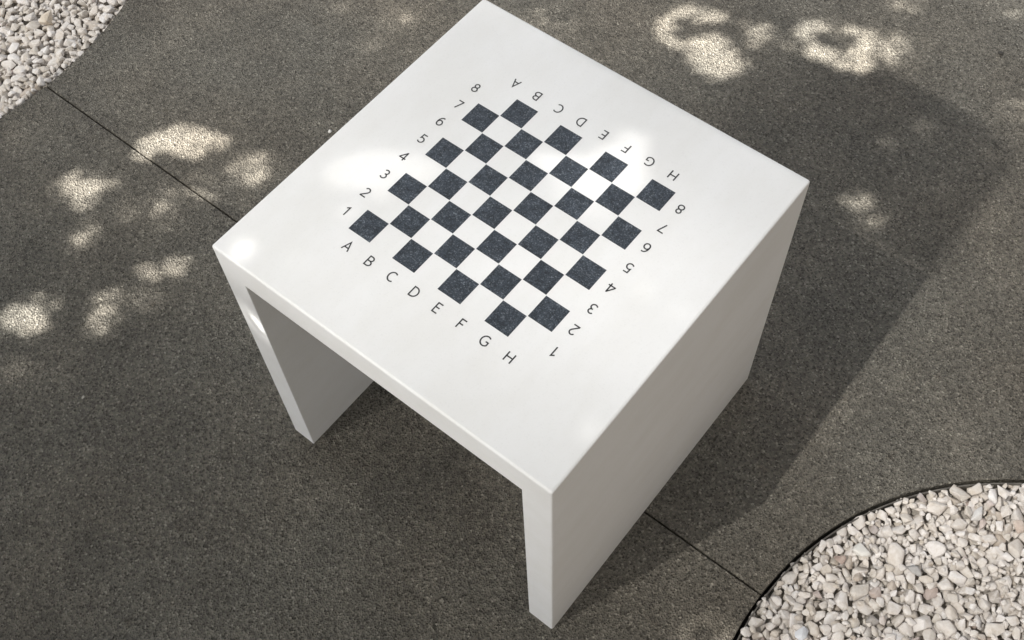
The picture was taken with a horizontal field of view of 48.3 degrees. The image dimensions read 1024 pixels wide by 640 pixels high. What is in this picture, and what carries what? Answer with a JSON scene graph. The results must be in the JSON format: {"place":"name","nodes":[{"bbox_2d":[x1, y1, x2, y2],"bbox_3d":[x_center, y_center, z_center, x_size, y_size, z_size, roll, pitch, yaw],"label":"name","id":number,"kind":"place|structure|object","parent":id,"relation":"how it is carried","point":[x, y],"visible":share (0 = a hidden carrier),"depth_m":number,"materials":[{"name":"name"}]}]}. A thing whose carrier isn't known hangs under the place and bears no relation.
{"place":"outdoors","nodes":[
{"label":"outdoors","id":0,"kind":"place"},
{"bbox_2d":[0,0,126,117],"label":"gravel","id":1,"kind":"structure","parent":0,"point":[50,62],"depth_m":3.30,"materials":[{"name":"white gravel"}]},
{"bbox_2d":[39,10,52,24],"bbox_3d":[-1.357,-0.877,3.324,0.037,0.028,0.044,-6,59,-1],"label":"pebble","id":2,"kind":"object","parent":1,"relation":"on","point":[46,18],"visible":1,"depth_m":3.32,"materials":[{"name":"stone"}]},
{"bbox_2d":[0,87,759,639],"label":"paving","id":3,"kind":"structure","parent":0,"point":[172,475],"depth_m":2.57,"materials":[{"name":"concrete"}]},
{"bbox_2d":[212,0,809,628],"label":"chess table","id":4,"kind":"object","parent":3,"relation":"on","point":[540,268],"visible":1,"depth_m":2.00,"materials":[{"name":"white concrete"}]},
{"bbox_2d":[47,0,1023,599],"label":"paving","id":5,"kind":"structure","parent":0,"point":[887,366],"depth_m":3.00,"materials":[{"name":"concrete"}]},
{"bbox_2d":[733,548,810,639],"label":"ground","id":6,"kind":"structure","parent":0,"point":[746,620],"depth_m":2.46,"materials":[{"name":"soil"}]},
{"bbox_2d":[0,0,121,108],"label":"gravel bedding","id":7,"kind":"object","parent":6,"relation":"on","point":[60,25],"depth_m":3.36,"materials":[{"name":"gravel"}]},
{"bbox_2d":[739,483,1023,639],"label":"gravel","id":8,"kind":"structure","parent":0,"point":[958,531],"depth_m":2.42,"materials":[{"name":"white gravel"}]},
{"bbox_2d":[795,626,808,639],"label":"pebble","id":9,"kind":"object","parent":8,"relation":"on","point":[801,633],"visible":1,"depth_m":2.35,"materials":[{"name":"stone"}]},
{"bbox_2d":[834,555,845,564],"bbox_3d":[0.697,0.508,2.431,0.024,0.016,0.020,34,66,20],"label":"pebble","id":10,"kind":"object","parent":8,"relation":"on","point":[841,560],"visible":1,"depth_m":2.42,"materials":[{"name":"beige stone"}]},
{"bbox_2d":[852,543,870,556],"bbox_3d":[0.747,0.494,2.435,0.040,0.022,0.027,34,66,20],"label":"pebble","id":11,"kind":"object","parent":8,"relation":"on","point":[859,549],"visible":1,"depth_m":2.43,"materials":[{"name":"stone"}]},
{"bbox_2d":[737,483,1022,639],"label":"metal edging","id":12,"kind":"object","parent":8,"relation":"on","point":[883,507],"visible":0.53,"depth_m":2.50,"materials":[{"name":"metal"}]},
{"bbox_2d":[907,565,921,576],"bbox_3d":[0.851,0.530,2.414,0.020,0.016,0.029,-16,60,-7],"label":"pebble","id":13,"kind":"object","parent":8,"relation":"on","point":[914,569],"visible":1,"depth_m":2.41,"materials":[{"name":"stone"}]},
{"bbox_2d":[971,506,982,520],"bbox_3d":[1.011,0.420,2.472,0.021,0.019,0.043,34,66,20],"label":"pebble","id":14,"kind":"object","parent":8,"relation":"on","point":[977,515],"visible":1,"depth_m":2.47,"materials":[{"name":"stone"}]},
{"bbox_2d":[1013,520,1023,533],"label":"pebble","id":15,"kind":"object","parent":8,"relation":"on","point":[1018,526],"visible":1,"depth_m":2.45,"materials":[{"name":"stone"}]}
]}

